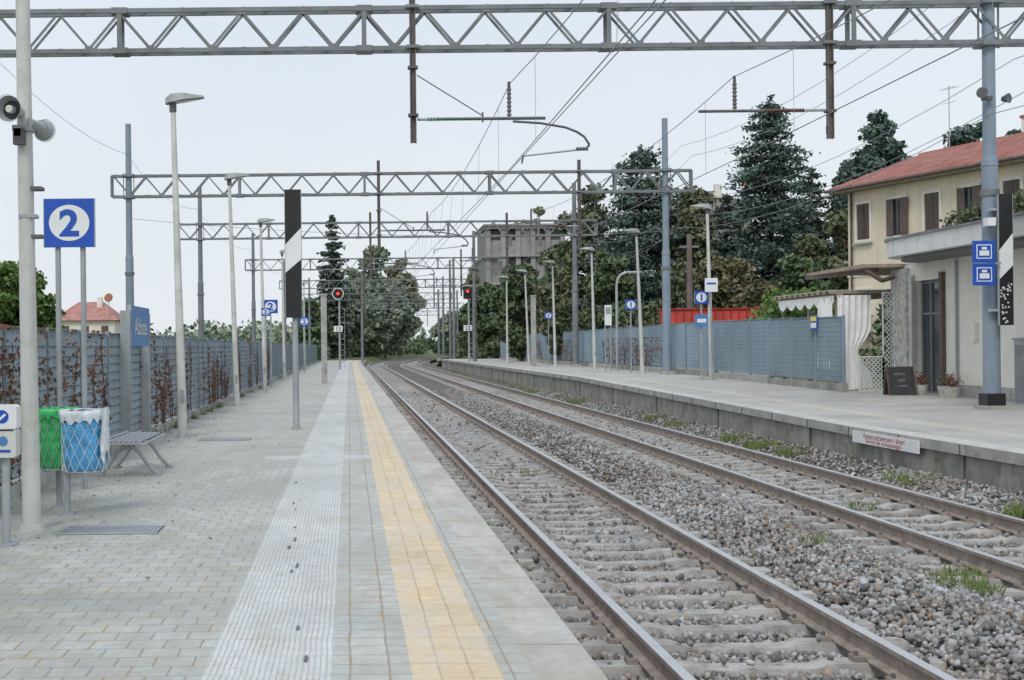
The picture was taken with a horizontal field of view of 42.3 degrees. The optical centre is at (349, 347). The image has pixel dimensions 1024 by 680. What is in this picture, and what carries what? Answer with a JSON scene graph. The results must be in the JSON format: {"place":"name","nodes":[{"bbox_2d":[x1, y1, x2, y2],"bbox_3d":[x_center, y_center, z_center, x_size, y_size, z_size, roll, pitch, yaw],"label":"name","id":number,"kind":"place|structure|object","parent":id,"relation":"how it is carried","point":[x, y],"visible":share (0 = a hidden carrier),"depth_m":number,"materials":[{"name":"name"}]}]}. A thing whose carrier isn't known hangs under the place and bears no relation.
{"place":"outdoors","nodes":[
{"label":"outdoors","id":0,"kind":"place"},
{"bbox_2d":[62,293,119,332],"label":"house","id":1,"kind":"structure","parent":0,"point":[102,316],"depth_m":146.65,"materials":[{"name":"beige tile"}]},
{"bbox_2d":[0,360,607,679],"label":"platform pavement","id":2,"kind":"structure","parent":0,"point":[385,515],"depth_m":9.51,"materials":[{"name":"concrete"}]},
{"bbox_2d":[0,404,20,546],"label":"ticket validator","id":3,"kind":"object","parent":2,"relation":"on","point":[10,431],"visible":1,"depth_m":10.72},
{"bbox_2d":[0,0,55,530],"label":"loudspeaker pole","id":4,"kind":"object","parent":2,"relation":"on","point":[27,126],"visible":1,"depth_m":11.64,"materials":[{"name":"metal"}]},
{"bbox_2d":[39,406,77,507],"bbox_3d":[-2.967,1.118,13.249,0.446,1.026,0.446,-1,0,0],"label":"litter bin","id":5,"kind":"object","parent":2,"relation":"on","point":[50,431],"visible":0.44,"depth_m":13.08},
{"bbox_2d":[43,198,95,488],"bbox_3d":[-3.201,-0.037,15.028,0.591,3.342,0.098,-1,0,0],"label":"platform number sign","id":6,"kind":"object","parent":2,"relation":"on","point":[68,222],"visible":0.93,"depth_m":14.98,"materials":[{"name":"metal"}]},
{"bbox_2d":[58,407,109,514],"bbox_3d":[-2.583,1.109,12.749,0.491,1.037,0.481,-1,0,0],"label":"litter bin","id":7,"kind":"object","parent":2,"relation":"on","point":[85,434],"visible":1,"depth_m":12.60,"materials":[{"name":"plastic"}]},
{"bbox_2d":[55,525,164,534],"bbox_3d":[-2.103,1.630,11.550,0.880,0.044,0.500,-1,0,0],"label":"drain grating","id":8,"kind":"object","parent":2,"relation":"on","point":[110,529],"visible":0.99,"depth_m":11.52,"materials":[{"name":"metal"}]},
{"bbox_2d":[97,431,172,475],"bbox_3d":[-2.791,1.388,17.100,0.810,0.480,1.800,-1,0,0],"label":"park bench","id":9,"kind":"object","parent":2,"relation":"on","point":[130,440],"visible":0.97,"depth_m":16.65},
{"bbox_2d":[120,305,150,449],"bbox_3d":[-3.570,0.490,21.925,0.170,2.345,2.110,-1,0,0],"label":"station name sign","id":10,"kind":"object","parent":2,"relation":"on","point":[134,325],"visible":0.98,"depth_m":21.18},
{"bbox_2d":[0,326,317,505],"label":"steel grating fence","id":11,"kind":"object","parent":2,"relation":"on","point":[111,358],"visible":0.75,"depth_m":22.68,"materials":[{"name":"metal"}]},
{"bbox_2d":[0,323,270,486],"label":"dry creeper","id":12,"kind":"object","parent":11,"relation":"attached to","point":[162,407],"visible":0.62,"depth_m":19.48,"materials":[{"name":"brown plant"}]},
{"bbox_2d":[165,93,203,437],"bbox_3d":[-2.951,-1.478,23.650,0.690,6.222,0.340,-1,0,0],"label":"street lamp","id":13,"kind":"object","parent":2,"relation":"on","point":[172,100],"visible":1,"depth_m":23.59,"materials":[{"name":"metal"}]},
{"bbox_2d":[224,173,249,405],"bbox_3d":[-3.092,-1.602,36.300,0.690,6.472,0.340,-1,0,0],"label":"street lamp","id":14,"kind":"object","parent":2,"relation":"on","point":[228,177],"visible":1,"depth_m":36.24,"materials":[{"name":"metal"}]},
{"bbox_2d":[261,308,269,392],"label":"platform number sign","id":15,"kind":"object","parent":2,"relation":"on","point":[265,312],"visible":1,"depth_m":47.02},
{"bbox_2d":[257,218,274,389],"bbox_3d":[-3.152,-1.651,50.000,0.690,6.571,0.340,-1,0,0],"label":"street lamp","id":16,"kind":"object","parent":2,"relation":"on","point":[260,221],"visible":0.92,"depth_m":49.95,"materials":[{"name":"metal"}]},
{"bbox_2d":[264,300,277,387],"bbox_3d":[-3.122,-0.132,52.027,0.576,3.530,0.096,-1,0,0],"label":"platform number sign","id":17,"kind":"object","parent":2,"relation":"on","point":[272,305],"visible":0.81,"depth_m":51.98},
{"bbox_2d":[279,249,286,379],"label":"street lamp","id":18,"kind":"object","parent":2,"relation":"on","point":[283,336],"visible":0.95,"depth_m":65.95,"materials":[{"name":"metal"}]},
{"bbox_2d":[284,189,301,428],"bbox_3d":[-1.088,-0.739,25.673,0.332,4.700,0.214,-1,0,0],"label":"striped marker post","id":19,"kind":"object","parent":2,"relation":"on","point":[293,252],"visible":1,"depth_m":25.57,"materials":[{"name":"metal"}]},
{"bbox_2d":[320,294,327,383],"bbox_3d":[-1.124,-0.378,58.000,0.320,3.980,0.320,-1,0,0],"label":"concrete post","id":20,"kind":"object","parent":2,"relation":"on","point":[324,338],"visible":1,"depth_m":57.87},
{"bbox_2d":[332,288,344,368],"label":"railway signal","id":21,"kind":"object","parent":2,"relation":"on","point":[337,293],"visible":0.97,"depth_m":95.12,"materials":[{"name":"red"}]},
{"bbox_2d":[0,0,1023,347],"label":"sky","id":22,"kind":"structure","parent":0,"point":[310,113],"materials":[{"name":"white"}]},
{"bbox_2d":[318,350,882,387],"bbox_3d":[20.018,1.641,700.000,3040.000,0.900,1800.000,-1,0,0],"label":"ground","id":23,"kind":"structure","parent":0,"point":[371,359],"depth_m":216.40,"materials":[{"name":"green plant"}]},
{"bbox_2d":[0,278,13,323],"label":"broadleaf tree","id":24,"kind":"object","parent":23,"relation":"on","point":[4,299],"visible":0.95,"depth_m":59.72,"materials":[{"name":"green plant"}]},
{"bbox_2d":[0,260,66,330],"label":"broadleaf tree","id":25,"kind":"object","parent":23,"relation":"on","point":[46,310],"visible":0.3,"depth_m":61.22,"materials":[{"name":"green plant"}]},
{"bbox_2d":[150,318,435,350],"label":"distant trees","id":26,"kind":"object","parent":23,"relation":"on","point":[223,332],"visible":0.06,"depth_m":437.56,"materials":[{"name":"green plant"}]},
{"bbox_2d":[291,297,338,346],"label":"broadleaf tree","id":27,"kind":"object","parent":23,"relation":"on","point":[315,315],"visible":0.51,"depth_m":188.68,"materials":[{"name":"green plant"}]},
{"bbox_2d":[315,214,355,358],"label":"conifer tree","id":28,"kind":"object","parent":23,"relation":"on","point":[332,248],"visible":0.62,"depth_m":199.25,"materials":[{"name":"green plant"}]},
{"bbox_2d":[320,277,369,354],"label":"broadleaf tree","id":29,"kind":"object","parent":23,"relation":"on","point":[355,315],"visible":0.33,"depth_m":222.47,"materials":[{"name":"green plant"}]},
{"bbox_2d":[358,273,365,364],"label":"catenary mast","id":30,"kind":"object","parent":23,"relation":"on","point":[362,340],"visible":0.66,"depth_m":139.88,"materials":[{"name":"metal"}]},
{"bbox_2d":[343,245,390,355],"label":"broadleaf tree","id":31,"kind":"object","parent":23,"relation":"on","point":[355,274],"visible":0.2,"depth_m":233.46,"materials":[{"name":"green plant"}]},
{"bbox_2d":[245,231,503,360],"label":"catenary gantry","id":32,"kind":"object","parent":23,"relation":"on","point":[473,267],"visible":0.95,"depth_m":99.85,"materials":[{"name":"metal"}]},
{"bbox_2d":[279,259,472,358],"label":"catenary gantry","id":33,"kind":"object","parent":23,"relation":"on","point":[453,279],"visible":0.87,"depth_m":131.85,"materials":[{"name":"metal"}]},
{"bbox_2d":[302,277,457,358],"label":"catenary gantry","id":34,"kind":"object","parent":23,"relation":"on","point":[443,329],"visible":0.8,"depth_m":164.88,"materials":[{"name":"metal"}]},
{"bbox_2d":[180,183,597,366],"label":"catenary gantry","id":35,"kind":"object","parent":23,"relation":"on","point":[575,290],"visible":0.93,"depth_m":70.85,"materials":[{"name":"metal"}]},
{"bbox_2d":[356,282,421,357],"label":"broadleaf tree","id":36,"kind":"object","parent":23,"relation":"on","point":[383,330],"visible":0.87,"depth_m":219.60,"materials":[{"name":"green plant"}]},
{"bbox_2d":[274,326,530,359],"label":"bushes","id":37,"kind":"object","parent":23,"relation":"on","point":[415,346],"visible":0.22,"depth_m":222.59,"materials":[{"name":"green plant"}]},
{"bbox_2d":[110,118,695,373],"bbox_3d":[2.119,-3.422,50.975,22.790,10.800,0.550,-1,0,0],"label":"catenary gantry","id":38,"kind":"object","parent":23,"relation":"on","point":[129,196],"visible":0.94,"depth_m":50.85,"materials":[{"name":"metal"}]},
{"bbox_2d":[342,290,463,357],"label":"catenary gantry","id":39,"kind":"object","parent":23,"relation":"on","point":[393,303],"visible":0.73,"depth_m":204.85,"materials":[{"name":"metal"}]},
{"bbox_2d":[383,257,426,355],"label":"broadleaf tree","id":40,"kind":"object","parent":23,"relation":"on","point":[392,274],"visible":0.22,"depth_m":247.42,"materials":[{"name":"green plant"}]},
{"bbox_2d":[437,289,440,362],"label":"catenary mast","id":41,"kind":"object","parent":23,"relation":"on","point":[438,320],"visible":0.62,"depth_m":169.87,"materials":[{"name":"metal"}]},
{"bbox_2d":[428,311,459,353],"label":"broadleaf tree","id":42,"kind":"object","parent":23,"relation":"on","point":[433,331],"visible":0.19,"depth_m":288.06,"materials":[{"name":"green plant"}]},
{"bbox_2d":[446,260,451,358],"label":"catenary mast","id":43,"kind":"object","parent":23,"relation":"on","point":[450,331],"visible":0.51,"depth_m":149.89,"materials":[{"name":"metal"}]},
{"bbox_2d":[457,281,518,358],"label":"broadleaf tree","id":44,"kind":"object","parent":23,"relation":"on","point":[489,307],"visible":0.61,"depth_m":119.15,"materials":[{"name":"green plant"}]},
{"bbox_2d":[0,0,1023,409],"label":"catenary gantry","id":45,"kind":"object","parent":23,"relation":"on","point":[988,196],"visible":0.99,"depth_m":26.05,"materials":[{"name":"metal"}]},
{"bbox_2d":[0,8,1023,313],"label":"feeder cables","id":46,"kind":"object","parent":45,"relation":"attached to","point":[706,152],"visible":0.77,"depth_m":40.93,"materials":[{"name":"metal"}]},
{"bbox_2d":[380,0,665,327],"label":"overhead wires","id":47,"kind":"object","parent":45,"relation":"attached to","point":[514,164],"visible":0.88,"depth_m":22.50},
{"bbox_2d":[420,0,1023,323],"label":"overhead wires","id":48,"kind":"object","parent":45,"relation":"hanging from","point":[759,147],"visible":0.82,"depth_m":24.43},
{"bbox_2d":[972,240,1000,285],"bbox_3d":[12.554,-1.657,25.715,0.585,0.880,0.086,-1,0,-5],"label":"pictogram sign","id":49,"kind":"object","parent":45,"relation":"attached to","point":[983,252],"visible":1,"depth_m":25.68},
{"bbox_2d":[976,87,1011,102],"bbox_3d":[12.785,-4.990,25.884,0.740,0.308,0.312,-1,0,0],"label":"loudspeaker","id":50,"kind":"object","parent":45,"relation":"attached to","point":[982,93],"visible":1,"depth_m":25.86,"materials":[{"name":"metal"}]},
{"bbox_2d":[978,194,1013,405],"bbox_3d":[12.884,-0.875,26.093,0.506,4.320,0.585,-1,0,0],"label":"striped marker board","id":51,"kind":"object","parent":45,"relation":"attached to","point":[1005,271],"visible":0.99,"depth_m":25.82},
{"bbox_2d":[490,263,546,360],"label":"broadleaf tree","id":52,"kind":"object","parent":23,"relation":"on","point":[517,339],"visible":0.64,"depth_m":95.43,"materials":[{"name":"green plant"}]},
{"bbox_2d":[475,223,564,357],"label":"old concrete building","id":53,"kind":"structure","parent":23,"relation":"on","point":[485,245],"depth_m":140.30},
{"bbox_2d":[536,240,565,321],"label":"broadleaf tree","id":54,"kind":"object","parent":23,"relation":"on","point":[546,275],"visible":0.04,"depth_m":119.35,"materials":[{"name":"green plant"}]},
{"bbox_2d":[524,253,595,338],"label":"broadleaf tree","id":55,"kind":"object","parent":23,"relation":"on","point":[542,290],"visible":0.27,"depth_m":91.23,"materials":[{"name":"green plant"}]},
{"bbox_2d":[539,265,597,355],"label":"broadleaf tree","id":56,"kind":"object","parent":23,"relation":"on","point":[563,315],"visible":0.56,"depth_m":79.33,"materials":[{"name":"green plant"}]},
{"bbox_2d":[537,182,628,305],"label":"broadleaf tree","id":57,"kind":"object","parent":23,"relation":"on","point":[586,212],"visible":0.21,"depth_m":97.10,"materials":[{"name":"green plant"}]},
{"bbox_2d":[581,248,640,329],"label":"broadleaf tree","id":58,"kind":"object","parent":23,"relation":"on","point":[606,275],"visible":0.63,"depth_m":77.35,"materials":[{"name":"green plant"}]},
{"bbox_2d":[530,302,699,366],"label":"hedge","id":59,"kind":"object","parent":23,"relation":"on","point":[648,319],"visible":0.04,"depth_m":72.27,"materials":[{"name":"green plant"}]},
{"bbox_2d":[577,144,695,319],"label":"conifer tree","id":60,"kind":"object","parent":23,"relation":"on","point":[639,218],"visible":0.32,"depth_m":84.92,"materials":[{"name":"green plant"}]},
{"bbox_2d":[647,260,703,319],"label":"broadleaf tree","id":61,"kind":"object","parent":23,"relation":"on","point":[678,277],"visible":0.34,"depth_m":69.61,"materials":[{"name":"green plant"}]},
{"bbox_2d":[680,234,698,307],"bbox_3d":[16.166,-1.619,62.000,0.900,7.500,0.600,-1,0,0],"label":"catenary mast","id":62,"kind":"object","parent":23,"relation":"on","point":[689,246],"visible":0.43,"depth_m":61.89,"materials":[{"name":"metal"}]},
{"bbox_2d":[652,185,730,296],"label":"broadleaf tree","id":63,"kind":"object","parent":23,"relation":"on","point":[688,213],"visible":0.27,"depth_m":83.31,"materials":[{"name":"green plant"}]},
{"bbox_2d":[655,180,751,270],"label":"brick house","id":64,"kind":"structure","parent":23,"relation":"on","point":[718,191],"depth_m":116.93,"materials":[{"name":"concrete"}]},
{"bbox_2d":[657,308,768,375],"bbox_3d":[16.149,-0.194,57.535,5.100,3.050,0.230,-1,0,0],"label":"red screen fence","id":65,"kind":"object","parent":23,"relation":"on","point":[680,315],"visible":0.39,"depth_m":57.50,"materials":[{"name":"metal"}]},
{"bbox_2d":[692,255,755,307],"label":"broadleaf tree","id":66,"kind":"object","parent":23,"relation":"on","point":[735,276],"visible":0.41,"depth_m":75.10,"materials":[{"name":"green plant"}]},
{"bbox_2d":[709,192,752,278],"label":"conifer tree","id":67,"kind":"object","parent":23,"relation":"on","point":[727,230],"visible":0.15,"depth_m":97.45,"materials":[{"name":"green plant"}]},
{"bbox_2d":[733,278,781,307],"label":"broadleaf tree","id":68,"kind":"object","parent":23,"relation":"on","point":[756,290],"visible":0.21,"depth_m":65.56,"materials":[{"name":"green plant"}]},
{"bbox_2d":[712,94,834,284],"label":"conifer tree","id":69,"kind":"object","parent":23,"relation":"on","point":[766,251],"visible":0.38,"depth_m":81.00,"materials":[{"name":"green plant"}]},
{"bbox_2d":[769,253,829,311],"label":"broadleaf tree","id":70,"kind":"object","parent":23,"relation":"on","point":[799,267],"visible":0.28,"depth_m":69.43,"materials":[{"name":"green plant"}]},
{"bbox_2d":[768,170,835,276],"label":"tree","id":71,"kind":"object","parent":23,"relation":"on","point":[818,223],"visible":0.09,"depth_m":99.34,"materials":[{"name":"green plant"}]},
{"bbox_2d":[791,208,848,285],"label":"broadleaf tree","id":72,"kind":"object","parent":23,"relation":"on","point":[813,247],"visible":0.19,"depth_m":77.40,"materials":[{"name":"green plant"}]},
{"bbox_2d":[822,276,848,311],"bbox_3d":[22.623,-0.966,59.907,2.193,5.275,1.897,-1,0,0],"label":"broadleaf tree","id":73,"kind":"object","parent":23,"relation":"on","point":[841,281],"visible":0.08,"depth_m":59.82,"materials":[{"name":"green plant"}]},
{"bbox_2d":[832,287,891,374],"bbox_3d":[23.839,-0.509,56.309,8.494,4.268,15.223,-1,0,0],"label":"hedge","id":74,"kind":"object","parent":23,"relation":"on","point":[876,326],"visible":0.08,"depth_m":51.03,"materials":[{"name":"green plant"}]},
{"bbox_2d":[831,109,911,252],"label":"tree","id":75,"kind":"object","parent":23,"relation":"on","point":[881,149],"visible":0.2,"depth_m":91.42,"materials":[{"name":"green plant"}]},
{"bbox_2d":[805,211,1023,401],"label":"station building","id":76,"kind":"structure","parent":23,"relation":"on","point":[937,312],"depth_m":31.62,"materials":[{"name":"cream plaster"},{"name":"light concrete"},{"name":"dark glass"}]},
{"bbox_2d":[939,188,1023,226],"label":"terrace plants","id":77,"kind":"object","parent":76,"relation":"on","point":[970,213],"visible":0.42,"depth_m":29.73,"materials":[{"name":"green plant"}]},
{"bbox_2d":[824,63,1023,376],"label":"station house","id":78,"kind":"structure","parent":23,"relation":"on","point":[924,191],"depth_m":52.53,"materials":[{"name":"cream plaster"},{"name":"red roof tile"},{"name":"brown wood"}]},
{"bbox_2d":[942,121,981,147],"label":"broadleaf tree","id":79,"kind":"object","parent":23,"relation":"on","point":[970,134],"visible":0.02,"depth_m":94.51,"materials":[{"name":"green plant"}]},
{"bbox_2d":[364,357,1023,679],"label":"ballast bed","id":80,"kind":"object","parent":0,"point":[430,384],"visible":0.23,"depth_m":23.53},
{"bbox_2d":[21,361,1023,611],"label":"weeds","id":81,"kind":"object","parent":80,"relation":"on","point":[1017,511],"visible":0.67,"depth_m":18.56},
{"bbox_2d":[365,356,982,679],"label":"railway track","id":82,"kind":"structure","parent":80,"relation":"on","point":[647,656],"depth_m":11.70,"materials":[{"name":"metal"}]},
{"bbox_2d":[387,385,1023,679],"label":"ballast stones","id":83,"kind":"object","parent":80,"relation":"on","point":[688,501],"visible":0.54,"depth_m":13.16,"materials":[{"name":"gravel"}]},
{"bbox_2d":[400,356,1023,605],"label":"railway track","id":84,"kind":"structure","parent":80,"relation":"on","point":[900,538],"depth_m":18.25,"materials":[{"name":"metal"}]},
{"bbox_2d":[437,358,1023,493],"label":"platform pavement","id":85,"kind":"structure","parent":0,"point":[960,438],"depth_m":27.05,"materials":[{"name":"concrete"}]},
{"bbox_2d":[463,286,473,361],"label":"railway signal","id":86,"kind":"object","parent":85,"relation":"on","point":[467,293],"visible":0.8,"depth_m":98.03,"materials":[{"name":"red"}]},
{"bbox_2d":[498,276,508,362],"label":"street lamp","id":87,"kind":"object","parent":85,"relation":"on","point":[507,350],"visible":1,"depth_m":88.45,"materials":[{"name":"metal"}]},
{"bbox_2d":[516,269,529,363],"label":"street lamp","id":88,"kind":"object","parent":85,"relation":"on","point":[527,327],"visible":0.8,"depth_m":81.44,"materials":[{"name":"metal"}]},
{"bbox_2d":[530,295,536,365],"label":"concrete post","id":89,"kind":"object","parent":85,"relation":"on","point":[533,331],"visible":1,"depth_m":72.87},
{"bbox_2d":[542,260,556,365],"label":"street lamp","id":90,"kind":"object","parent":85,"relation":"on","point":[552,262],"visible":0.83,"depth_m":72.94,"materials":[{"name":"metal"}]},
{"bbox_2d":[580,247,597,368],"bbox_3d":[11.619,-1.901,63.400,0.796,5.921,0.340,-1,0,0],"label":"street lamp","id":91,"kind":"object","parent":85,"relation":"on","point":[591,249],"visible":1,"depth_m":63.34,"materials":[{"name":"metal"}]},
{"bbox_2d":[604,305,611,370],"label":"information sign","id":92,"kind":"object","parent":85,"relation":"on","point":[608,316],"visible":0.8,"depth_m":57.98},
{"bbox_2d":[615,271,640,369],"bbox_3d":[12.808,-1.224,60.000,1.160,4.540,0.120,-1,0,0],"label":"ventilation pipe","id":93,"kind":"object","parent":85,"relation":"on","point":[616,307],"visible":0.91,"depth_m":59.95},
{"bbox_2d":[625,300,635,372],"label":"platform number sign","id":94,"kind":"object","parent":85,"relation":"on","point":[630,305],"visible":0.87,"depth_m":53.52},
{"bbox_2d":[622,228,645,372],"bbox_3d":[11.669,-1.901,53.500,0.896,5.923,0.340,-1,0,0],"label":"street lamp","id":95,"kind":"object","parent":85,"relation":"on","point":[642,369],"visible":0.88,"depth_m":53.45,"materials":[{"name":"metal"}]},
{"bbox_2d":[499,315,847,391],"bbox_3d":[12.953,0.257,73.165,0.200,2.429,77.990,-1,0,0],"label":"steel grating fence","id":96,"kind":"object","parent":85,"relation":"on","point":[783,347],"visible":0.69,"depth_m":42.88,"materials":[{"name":"blue-grey painted steel"},{"name":"concrete"}]},
{"bbox_2d":[529,337,672,369],"bbox_3d":[12.874,0.491,72.640,0.226,1.890,42.000,-1,0,0],"label":"dry creeper","id":97,"kind":"object","parent":96,"relation":"attached to","point":[620,354],"visible":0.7,"depth_m":60.97,"materials":[{"name":"brown plant"}]},
{"bbox_2d":[695,314,707,379],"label":"information sign","id":98,"kind":"object","parent":85,"relation":"on","point":[701,320],"visible":1,"depth_m":42.98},
{"bbox_2d":[694,291,708,369],"bbox_3d":[11.846,-0.422,43.927,0.466,2.955,0.096,-1,0,0],"label":"platform number sign","id":99,"kind":"object","parent":85,"relation":"on","point":[701,297],"visible":0.79,"depth_m":43.88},
{"bbox_2d":[690,204,715,379],"bbox_3d":[11.919,-1.867,44.000,0.796,5.922,0.340,-1,0,0],"label":"street lamp","id":100,"kind":"object","parent":85,"relation":"on","point":[707,207],"visible":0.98,"depth_m":43.95,"materials":[{"name":"metal"}]},
{"bbox_2d":[705,278,717,378],"bbox_3d":[12.094,-0.617,43.626,0.420,3.380,0.108,-1,0,0],"label":"information sign","id":101,"kind":"object","parent":85,"relation":"on","point":[711,285],"visible":1,"depth_m":43.58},
{"bbox_2d":[746,286,821,319],"bbox_3d":[14.155,-0.920,42.357,2.138,2.136,3.795,-1,0,0],"label":"shrub","id":102,"kind":"object","parent":85,"relation":"on","point":[772,311],"visible":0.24,"depth_m":41.50,"materials":[{"name":"green plant"}]},
{"bbox_2d":[773,289,894,390],"bbox_3d":[13.999,-0.122,37.367,2.200,2.850,5.265,-1,0,0],"label":"garden pergola","id":103,"kind":"object","parent":85,"relation":"on","point":[853,307],"visible":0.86,"depth_m":34.91,"materials":[{"name":"fabric"}]},
{"bbox_2d":[852,430,919,453],"bbox_3d":[8.389,1.478,20.500,0.033,0.191,2.500,-1,0,0],"label":"track crossing warning sign","id":104,"kind":"object","parent":85,"relation":"attached to","point":[898,443],"visible":1,"depth_m":20.33,"materials":[{"name":"metal"}]},
{"bbox_2d":[883,366,916,394],"bbox_3d":[13.610,0.832,32.300,0.690,0.709,0.399,-1,0,0],"label":"chalkboard sign","id":105,"kind":"object","parent":85,"relation":"on","point":[899,380],"visible":1,"depth_m":32.22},
{"bbox_2d":[915,370,930,394],"bbox_3d":[14.121,0.868,32.239,0.472,0.619,0.543,-1,0,0],"label":"potted plant","id":106,"kind":"object","parent":85,"relation":"on","point":[922,389],"visible":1,"depth_m":32.12,"materials":[{"name":"white plant"}]},
{"bbox_2d":[942,372,963,397],"bbox_3d":[14.243,0.863,30.784,0.509,0.654,0.545,-1,0,10],"label":"potted plant","id":107,"kind":"object","parent":85,"relation":"on","point":[952,391],"visible":1,"depth_m":30.69,"materials":[{"name":"white plant"}]},
{"bbox_2d":[1012,338,1023,404],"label":"utility cabinet","id":108,"kind":"object","parent":85,"relation":"on","point":[1019,367],"visible":0.94,"depth_m":27.66,"materials":[{"name":"metal"}]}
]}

